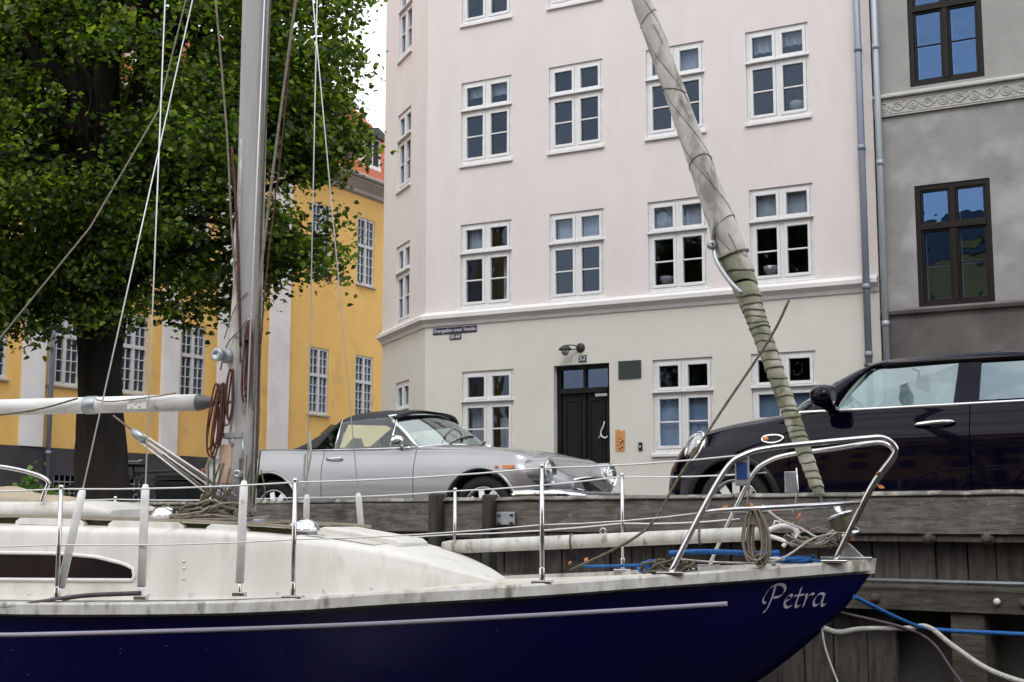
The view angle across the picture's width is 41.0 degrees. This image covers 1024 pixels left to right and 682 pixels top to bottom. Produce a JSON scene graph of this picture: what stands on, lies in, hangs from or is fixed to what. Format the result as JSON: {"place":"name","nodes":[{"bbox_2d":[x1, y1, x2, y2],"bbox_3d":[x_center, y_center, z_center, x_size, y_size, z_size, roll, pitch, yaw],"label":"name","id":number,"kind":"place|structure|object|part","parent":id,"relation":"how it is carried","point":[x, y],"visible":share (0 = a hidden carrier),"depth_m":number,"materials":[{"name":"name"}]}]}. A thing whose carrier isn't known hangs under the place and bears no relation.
{"place":"outdoors","nodes":[
{"label":"outdoors","id":0,"kind":"place"},
{"bbox_2d":[152,474,203,501],"bbox_3d":[-3.608,1.826,15.124,0.482,0.700,0.610,-3,-8,20],"label":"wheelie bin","id":1,"kind":"object","parent":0,"point":[170,480],"visible":0.23,"depth_m":14.90,"materials":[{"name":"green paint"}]},
{"bbox_2d":[166,0,385,130],"label":"sky","id":2,"kind":"structure","parent":0,"point":[375,100],"materials":[{"name":"white"}]},
{"bbox_2d":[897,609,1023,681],"bbox_3d":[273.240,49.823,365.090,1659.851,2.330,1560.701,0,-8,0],"label":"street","id":3,"kind":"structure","parent":0,"point":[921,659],"depth_m":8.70,"materials":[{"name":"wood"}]},
{"bbox_2d":[12,460,67,495],"bbox_3d":[-4.764,1.691,14.120,0.699,0.923,0.783,4,-8,-26],"label":"shrub","id":4,"kind":"object","parent":3,"relation":"on","point":[32,483],"visible":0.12,"depth_m":14.08,"materials":[{"name":"green plant"}]},
{"bbox_2d":[57,459,154,497],"bbox_3d":[-5.500,2.154,18.881,1.732,1.042,0.590,5,-9,-35],"label":"bicycle","id":5,"kind":"object","parent":3,"relation":"on","point":[133,486],"visible":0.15,"depth_m":19.07,"materials":[{"name":"black metal"}]},
{"bbox_2d":[128,454,182,501],"bbox_3d":[-4.620,1.969,17.493,1.732,1.042,0.590,2,-8,-12],"label":"bicycle","id":6,"kind":"object","parent":3,"relation":"on","point":[133,465],"visible":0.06,"depth_m":17.49,"materials":[{"name":"black metal"}]},
{"bbox_2d":[0,4,384,501],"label":"yellow house","id":7,"kind":"structure","parent":3,"relation":"on","point":[185,364],"depth_m":37.13,"materials":[{"name":"paint"}]},
{"bbox_2d":[0,330,9,381],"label":"window","id":8,"kind":"structure","parent":7,"relation":"in","point":[3,359],"depth_m":29.42,"materials":[{"name":"white paint"}]},
{"bbox_2d":[44,314,55,494],"bbox_3d":[-10.215,-0.919,30.537,0.226,10.200,0.132,-4,-9,29],"label":"drainpipe","id":9,"kind":"object","parent":7,"relation":"attached to","point":[47,452],"visible":0.3,"depth_m":30.14,"materials":[{"name":"metal"}]},
{"bbox_2d":[46,314,77,388],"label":"window","id":10,"kind":"structure","parent":7,"relation":"in","point":[64,361],"depth_m":31.03,"materials":[{"name":"white paint"}]},
{"bbox_2d":[122,314,147,395],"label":"window","id":11,"kind":"structure","parent":7,"relation":"in","point":[131,360],"depth_m":32.99,"materials":[{"name":"white paint"}]},
{"bbox_2d":[179,323,205,394],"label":"window","id":12,"kind":"structure","parent":7,"relation":"in","point":[190,346],"depth_m":34.73,"materials":[{"name":"white paint"}]},
{"bbox_2d":[185,180,209,239],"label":"window","id":13,"kind":"structure","parent":7,"relation":"in","point":[207,224],"depth_m":35.38,"materials":[{"name":"white paint"}]},
{"bbox_2d":[307,347,330,416],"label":"window","id":14,"kind":"structure","parent":7,"relation":"in","point":[316,354],"depth_m":39.26,"materials":[{"name":"white paint"}]},
{"bbox_2d":[312,202,332,278],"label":"window","id":15,"kind":"structure","parent":7,"relation":"in","point":[316,210],"depth_m":39.89,"materials":[{"name":"white paint"}]},
{"bbox_2d":[354,355,371,414],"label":"window","id":16,"kind":"structure","parent":7,"relation":"in","point":[361,362],"depth_m":41.22,"materials":[{"name":"white paint"}]},
{"bbox_2d":[356,217,376,289],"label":"window","id":17,"kind":"structure","parent":7,"relation":"in","point":[363,267],"depth_m":41.74,"materials":[{"name":"white paint"}]},
{"bbox_2d":[0,0,397,501],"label":"linden tree","id":18,"kind":"object","parent":3,"relation":"on","point":[72,132],"visible":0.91,"depth_m":14.94,"materials":[{"name":"green plant"}]},
{"bbox_2d":[199,410,625,499],"bbox_3d":[-0.998,1.313,13.052,4.108,1.284,1.715,-4,-9,29],"label":"parked convertible","id":19,"kind":"object","parent":3,"relation":"on","point":[384,446],"visible":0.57,"depth_m":12.31,"materials":[{"name":"silver metal"}]},
{"bbox_3d":[-1.601,0.888,13.445,0.135,0.089,0.760,-4,-9,29],"label":"rear window","id":20,"kind":"part","parent":19,"relation":"part of","materials":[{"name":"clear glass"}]},
{"bbox_3d":[-1.262,1.196,12.398,0.993,0.665,0.297,-4,-9,29],"label":"door","id":21,"kind":"part","parent":19,"relation":"part of","materials":[{"name":"silver metal"}]},
{"bbox_2d":[127,489,1023,681],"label":"quay wall","id":22,"kind":"structure","parent":3,"relation":"on","point":[959,555],"depth_m":8.89,"materials":[{"name":"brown wood"}]},
{"bbox_2d":[376,0,884,494],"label":"corner house","id":23,"kind":"structure","parent":3,"relation":"on","point":[542,204],"depth_m":25.28,"materials":[{"name":"paint"}]},
{"bbox_2d":[393,241,409,326],"bbox_3d":[-2.182,-1.165,28.433,0.273,1.725,0.969,3,-8,-22],"label":"window","id":24,"kind":"structure","parent":23,"relation":"in","point":[403,273],"depth_m":28.45,"materials":[{"name":"white paint"}]},
{"bbox_2d":[397,380,408,437],"bbox_3d":[-2.167,1.651,28.043,0.258,1.650,0.936,3,-8,-22],"label":"window","id":25,"kind":"structure","parent":23,"relation":"in","point":[404,385],"depth_m":28.10,"materials":[{"name":"white paint"}]},
{"bbox_2d":[395,107,410,194],"bbox_3d":[-2.182,-4.000,28.809,0.273,1.725,0.969,3,-8,-22],"label":"window","id":26,"kind":"structure","parent":23,"relation":"in","point":[404,141],"depth_m":28.82,"materials":[{"name":"white paint"}]},
{"bbox_2d":[396,0,411,64],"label":"window","id":27,"kind":"structure","parent":23,"relation":"in","point":[405,12],"depth_m":29.17,"materials":[{"name":"white paint"}]},
{"bbox_2d":[433,325,476,334],"bbox_3d":[-1.110,-0.211,26.523,0.990,0.125,0.024,-4,-9,29],"label":"street name sign","id":28,"kind":"object","parent":23,"relation":"attached to","point":[452,330],"visible":1,"depth_m":26.51,"materials":[{"name":"blue metal"}]},
{"bbox_2d":[449,334,460,339],"bbox_3d":[-1.097,-0.083,26.498,0.260,0.105,0.022,-4,-9,29],"label":"number range sign","id":29,"kind":"object","parent":23,"relation":"attached to","point":[454,336],"visible":1,"depth_m":26.50,"materials":[{"name":"blue metal"}]},
{"bbox_2d":[458,220,512,310],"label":"window","id":30,"kind":"structure","parent":23,"relation":"in","point":[486,266],"depth_m":26.56,"materials":[{"name":"white paint"}]},
{"bbox_2d":[459,0,512,27],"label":"window","id":31,"kind":"structure","parent":23,"relation":"in","point":[481,11],"depth_m":27.20,"materials":[{"name":"white paint"}]},
{"bbox_2d":[459,75,512,168],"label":"window","id":32,"kind":"structure","parent":23,"relation":"in","point":[486,104],"depth_m":26.93,"materials":[{"name":"white paint"}]},
{"bbox_2d":[461,369,513,447],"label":"window","id":33,"kind":"structure","parent":23,"relation":"in","point":[490,403],"depth_m":26.17,"materials":[{"name":"white paint"}]},
{"bbox_2d":[558,343,584,355],"bbox_3d":[1.076,0.158,25.137,0.471,0.245,0.249,3,-8,-22],"label":"wall lamp","id":34,"kind":"object","parent":23,"relation":"attached to","point":[566,349],"visible":1,"depth_m":25.11,"materials":[{"name":"black metal"}]},
{"bbox_2d":[562,394,582,458],"bbox_3d":[1.140,2.172,25.173,0.470,2.400,0.068,-4,-9,29],"label":"door leaf","id":35,"kind":"structure","parent":23,"relation":"in","point":[572,404],"depth_m":25.24,"materials":[{"name":"green paint"}]},
{"bbox_2d":[546,0,599,10],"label":"window","id":36,"kind":"structure","parent":23,"relation":"in","point":[553,4],"depth_m":26.18,"materials":[{"name":"white paint"}]},
{"bbox_2d":[547,59,604,155],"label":"window","id":37,"kind":"structure","parent":23,"relation":"in","point":[576,90],"depth_m":26.02,"materials":[{"name":"white paint"}]},
{"bbox_2d":[547,208,605,302],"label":"window","id":38,"kind":"structure","parent":23,"relation":"in","point":[576,244],"depth_m":25.60,"materials":[{"name":"white paint"}]},
{"bbox_2d":[579,355,585,361],"bbox_3d":[1.292,0.318,25.113,0.150,0.130,0.022,-4,-9,29],"label":"house number plate","id":39,"kind":"object","parent":23,"relation":"attached to","point":[582,358],"visible":1,"depth_m":25.11,"materials":[{"name":"metal"}]},
{"bbox_2d":[586,392,608,462],"bbox_3d":[1.569,2.141,24.938,0.470,2.400,0.068,-4,-9,29],"label":"door leaf","id":40,"kind":"structure","parent":23,"relation":"in","point":[597,406],"depth_m":24.99,"materials":[{"name":"green paint"}]},
{"bbox_2d":[615,430,624,451],"bbox_3d":[1.938,1.784,24.565,0.190,0.390,0.010,-4,-9,29],"label":"paper notice","id":41,"kind":"object","parent":23,"relation":"attached to","point":[619,440],"visible":1,"depth_m":24.56,"materials":[{"name":"orange paper"}]},
{"bbox_2d":[618,360,640,378],"bbox_3d":[2.112,0.511,24.624,0.440,0.320,0.033,-4,-9,29],"label":"wall plaque","id":42,"kind":"object","parent":23,"relation":"attached to","point":[629,369],"depth_m":24.61,"materials":[{"name":"green metal"}]},
{"bbox_2d":[638,442,641,449],"bbox_3d":[2.278,1.871,24.350,0.070,0.140,0.034,-4,-9,29],"label":"door entry panel","id":43,"kind":"object","parent":23,"relation":"attached to","point":[639,445],"visible":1,"depth_m":24.34,"materials":[{"name":"black plastic"}]},
{"bbox_2d":[660,276,673,284],"bbox_3d":[2.804,-1.070,24.721,0.270,0.170,0.270,0,-8,0],"label":"flower pot","id":44,"kind":"object","parent":23,"relation":"in","point":[664,280],"visible":0.85,"depth_m":24.62,"materials":[{"name":"ceramic"}]},
{"bbox_2d":[644,41,706,141],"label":"window","id":45,"kind":"structure","parent":23,"relation":"in","point":[688,58],"depth_m":25.00,"materials":[{"name":"white paint"}]},
{"bbox_2d":[646,197,709,294],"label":"window","id":46,"kind":"structure","parent":23,"relation":"in","point":[677,234],"depth_m":24.64,"materials":[{"name":"white paint"}]},
{"bbox_2d":[651,357,713,456],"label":"window","id":47,"kind":"structure","parent":23,"relation":"in","point":[683,388],"depth_m":24.19,"materials":[{"name":"white paint"}]},
{"bbox_2d":[763,265,777,274],"bbox_3d":[4.520,-1.200,23.782,0.311,0.180,0.311,0,-8,0],"label":"flower pot","id":48,"kind":"object","parent":23,"relation":"in","point":[770,269],"visible":0.84,"depth_m":23.67,"materials":[{"name":"ceramic"}]},
{"bbox_2d":[745,22,811,126],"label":"window","id":49,"kind":"structure","parent":23,"relation":"in","point":[777,59],"depth_m":24.10,"materials":[{"name":"white paint"}]},
{"bbox_2d":[748,183,816,284],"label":"window","id":50,"kind":"structure","parent":23,"relation":"in","point":[781,218],"depth_m":23.71,"materials":[{"name":"white paint"}]},
{"bbox_2d":[751,350,816,419],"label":"window","id":51,"kind":"structure","parent":23,"relation":"in","point":[799,366],"depth_m":23.42,"materials":[{"name":"white paint"}]},
{"bbox_2d":[789,100,803,109],"bbox_3d":[4.975,-4.073,23.910,0.270,0.190,0.270,0,-8,0],"label":"flower pot","id":52,"kind":"object","parent":23,"relation":"in","point":[796,104],"visible":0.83,"depth_m":23.81,"materials":[{"name":"ceramic"}]},
{"bbox_2d":[853,0,873,406],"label":"drainpipe","id":53,"kind":"object","parent":23,"relation":"attached to","point":[866,285],"visible":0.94,"depth_m":22.68,"materials":[{"name":"metal"}]},
{"bbox_2d":[669,350,1023,494],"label":"parked hatchback","id":54,"kind":"object","parent":3,"relation":"on","point":[963,433],"visible":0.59,"depth_m":9.78,"materials":[{"name":"black paint"}]},
{"bbox_3d":[2.578,0.752,9.751,1.293,0.910,0.378,-5,-9,31],"label":"door","id":55,"kind":"part","parent":54,"relation":"part of","materials":[{"name":"black paint"}]},
{"bbox_2d":[870,0,1023,404],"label":"grey house","id":56,"kind":"structure","parent":3,"relation":"on","point":[952,90],"depth_m":22.26,"materials":[{"name":"paint"}]},
{"bbox_2d":[871,0,890,397],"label":"drainpipe","id":57,"kind":"object","parent":56,"relation":"attached to","point":[881,201],"visible":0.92,"depth_m":22.66,"materials":[{"name":"metal"}]},
{"bbox_2d":[907,0,984,86],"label":"window","id":58,"kind":"structure","parent":56,"relation":"in","point":[945,36],"depth_m":22.61,"materials":[{"name":"brown paint"}]},
{"bbox_2d":[914,178,994,306],"bbox_3d":[7.160,-1.580,22.176,1.202,2.010,0.120,-4,-9,29],"label":"window","id":59,"kind":"structure","parent":56,"relation":"in","point":[955,263],"depth_m":22.16,"materials":[{"name":"brown paint"}]},
{"label":"water","id":60,"kind":"structure","parent":0,"visible":0},
{"bbox_2d":[0,0,898,681],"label":"sailing boat","id":61,"kind":"object","parent":60,"relation":"on","point":[294,598],"visible":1,"depth_m":7.45,"materials":[{"name":"paint"}]},
{"bbox_2d":[0,486,87,501],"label":"canvas cover","id":62,"kind":"object","parent":61,"relation":"on","point":[19,496],"visible":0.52,"depth_m":8.78,"materials":[{"name":"beige fabric"}]},
{"bbox_3d":[-3.287,1.322,8.078,2.338,0.145,0.030,-2,-8,15],"label":"cabin window","id":63,"kind":"part","parent":61,"relation":"part of","materials":[{"name":"black glass"}]},
{"bbox_3d":[-3.281,1.323,8.076,2.370,0.184,0.053,-2,-8,15],"label":"window frame","id":64,"kind":"part","parent":61,"relation":"part of","materials":[{"name":"white plastic"}]},
{"bbox_2d":[0,591,139,607],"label":"deck hose","id":65,"kind":"object","parent":61,"relation":"on","point":[102,594],"visible":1,"depth_m":7.23,"materials":[{"name":"grey rubber"}]},
{"bbox_2d":[149,451,265,513],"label":"halyard tails","id":66,"kind":"object","parent":61,"relation":"hanging from","point":[213,491],"visible":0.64,"depth_m":8.46,"materials":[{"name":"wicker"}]},
{"bbox_2d":[206,382,225,459],"bbox_3d":[-1.856,0.503,8.596,0.127,0.487,0.070,-3,-8,20],"label":"rope coil","id":67,"kind":"object","parent":61,"relation":"hanging from","point":[219,399],"visible":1,"depth_m":8.58,"materials":[{"name":"red fabric"}]},
{"bbox_2d":[167,499,269,520],"bbox_3d":[-1.869,1.047,8.514,0.479,0.135,0.623,7,-11,-44],"label":"rope heap","id":68,"kind":"object","parent":61,"relation":"on","point":[222,514],"visible":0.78,"depth_m":8.34,"materials":[{"name":"fabric"}]},
{"bbox_2d":[222,368,233,426],"bbox_3d":[-1.777,0.353,8.591,0.067,0.370,0.055,0,-8,0],"label":"rope coil","id":69,"kind":"object","parent":61,"relation":"hanging from","point":[226,404],"visible":1,"depth_m":8.58,"materials":[{"name":"red fabric"}]},
{"bbox_2d":[241,320,252,402],"bbox_3d":[-1.655,0.130,8.582,0.069,0.531,0.066,-3,-8,22],"label":"rope coil","id":70,"kind":"object","parent":61,"relation":"hanging from","point":[246,344],"visible":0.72,"depth_m":8.57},
{"bbox_2d":[302,432,311,489],"bbox_3d":[-1.474,0.868,9.889,0.083,0.422,0.029,-5,-9,34],"label":"rope loop","id":71,"kind":"object","parent":61,"relation":"attached to","point":[304,477],"visible":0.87,"depth_m":9.88,"materials":[{"name":"white fabric"}]},
{"bbox_2d":[583,564,646,567],"bbox_3d":[0.559,1.218,7.439,0.348,0.023,0.039,-1,-8,5],"label":"rope","id":72,"kind":"object","parent":61,"relation":"on","point":[611,566],"visible":0.94,"depth_m":7.43,"materials":[{"name":"blue fabric"}]},
{"bbox_2d":[441,520,799,552],"bbox_3d":[0.627,1.189,8.303,2.196,0.207,0.104,-2,-8,15],"label":"spinnaker pole","id":73,"kind":"object","parent":61,"relation":"on","point":[700,536],"visible":0.74,"depth_m":8.29,"materials":[{"name":"white metal"}]},
{"bbox_2d":[637,559,658,574],"bbox_3d":[0.746,1.235,7.507,0.129,0.085,0.126,0,-8,0],"label":"rope heap","id":74,"kind":"object","parent":61,"relation":"on","point":[647,567],"visible":0.28,"depth_m":7.48,"materials":[{"name":"blue fabric"}]},
{"bbox_2d":[640,557,698,573],"bbox_3d":[0.859,1.216,7.417,0.337,0.100,0.283,0,-8,0],"label":"rope heap","id":75,"kind":"object","parent":61,"relation":"on","point":[654,568],"visible":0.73,"depth_m":7.33,"materials":[{"name":"grey fabric"}]},
{"bbox_2d":[669,549,779,555],"bbox_3d":[1.167,1.159,7.512,0.612,0.038,0.106,0,-8,0],"label":"blue rope","id":76,"kind":"object","parent":61,"relation":"on","point":[714,551],"visible":0.69,"depth_m":7.49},
{"bbox_2d":[741,509,771,567],"bbox_3d":[1.308,1.055,7.347,0.163,0.318,0.088,-2,-8,13],"label":"rope coil","id":77,"kind":"object","parent":61,"relation":"hanging from","point":[752,519],"visible":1,"depth_m":7.33,"materials":[{"name":"beige fabric"}]},
{"bbox_2d":[672,531,852,563],"bbox_3d":[1.371,1.122,7.447,1.004,0.174,0.100,1,-8,-4],"label":"foredeck rope","id":78,"kind":"object","parent":61,"relation":"attached to","point":[797,548],"visible":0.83,"depth_m":7.42,"materials":[{"name":"grey fabric"}]},
{"bbox_2d":[772,554,820,563],"bbox_3d":[1.574,1.206,7.587,0.264,0.052,0.161,0,-8,0],"label":"rope heap","id":79,"kind":"object","parent":61,"relation":"on","point":[799,559],"visible":0.81,"depth_m":7.53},
{"bbox_2d":[762,505,859,545],"bbox_3d":[1.633,1.025,7.622,0.561,0.235,0.200,-4,-9,27],"label":"bow line","id":80,"kind":"object","parent":61,"relation":"attached to","point":[788,523],"visible":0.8,"depth_m":7.65,"materials":[{"name":"white fabric"}]},
{"bbox_2d":[784,525,849,548],"bbox_3d":[1.686,1.084,7.590,0.358,0.129,0.212,-2,-8,17],"label":"rope tangle","id":81,"kind":"object","parent":61,"relation":"attached to","point":[829,538],"visible":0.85,"depth_m":7.56,"materials":[{"name":"grey fabric"}]},
{"bbox_2d":[821,629,837,681],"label":"mooring line","id":82,"kind":"object","parent":61,"relation":"hanging from","point":[829,660],"visible":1,"depth_m":7.51,"materials":[{"name":"white fabric"}]},
{"bbox_2d":[840,611,962,681],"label":"mooring line","id":83,"kind":"object","parent":61,"relation":"attached to","point":[937,648],"visible":0.84,"depth_m":8.19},
{"bbox_2d":[822,624,1023,681],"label":"mooring line","id":84,"kind":"object","parent":61,"relation":"attached to","point":[945,640],"visible":0.96,"depth_m":7.99,"materials":[{"name":"white fabric"}]},
{"bbox_2d":[853,595,1023,635],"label":"mooring line","id":85,"kind":"object","parent":61,"relation":"attached to","point":[918,626],"visible":0.98,"depth_m":8.00,"materials":[{"name":"blue fabric"}]}
]}

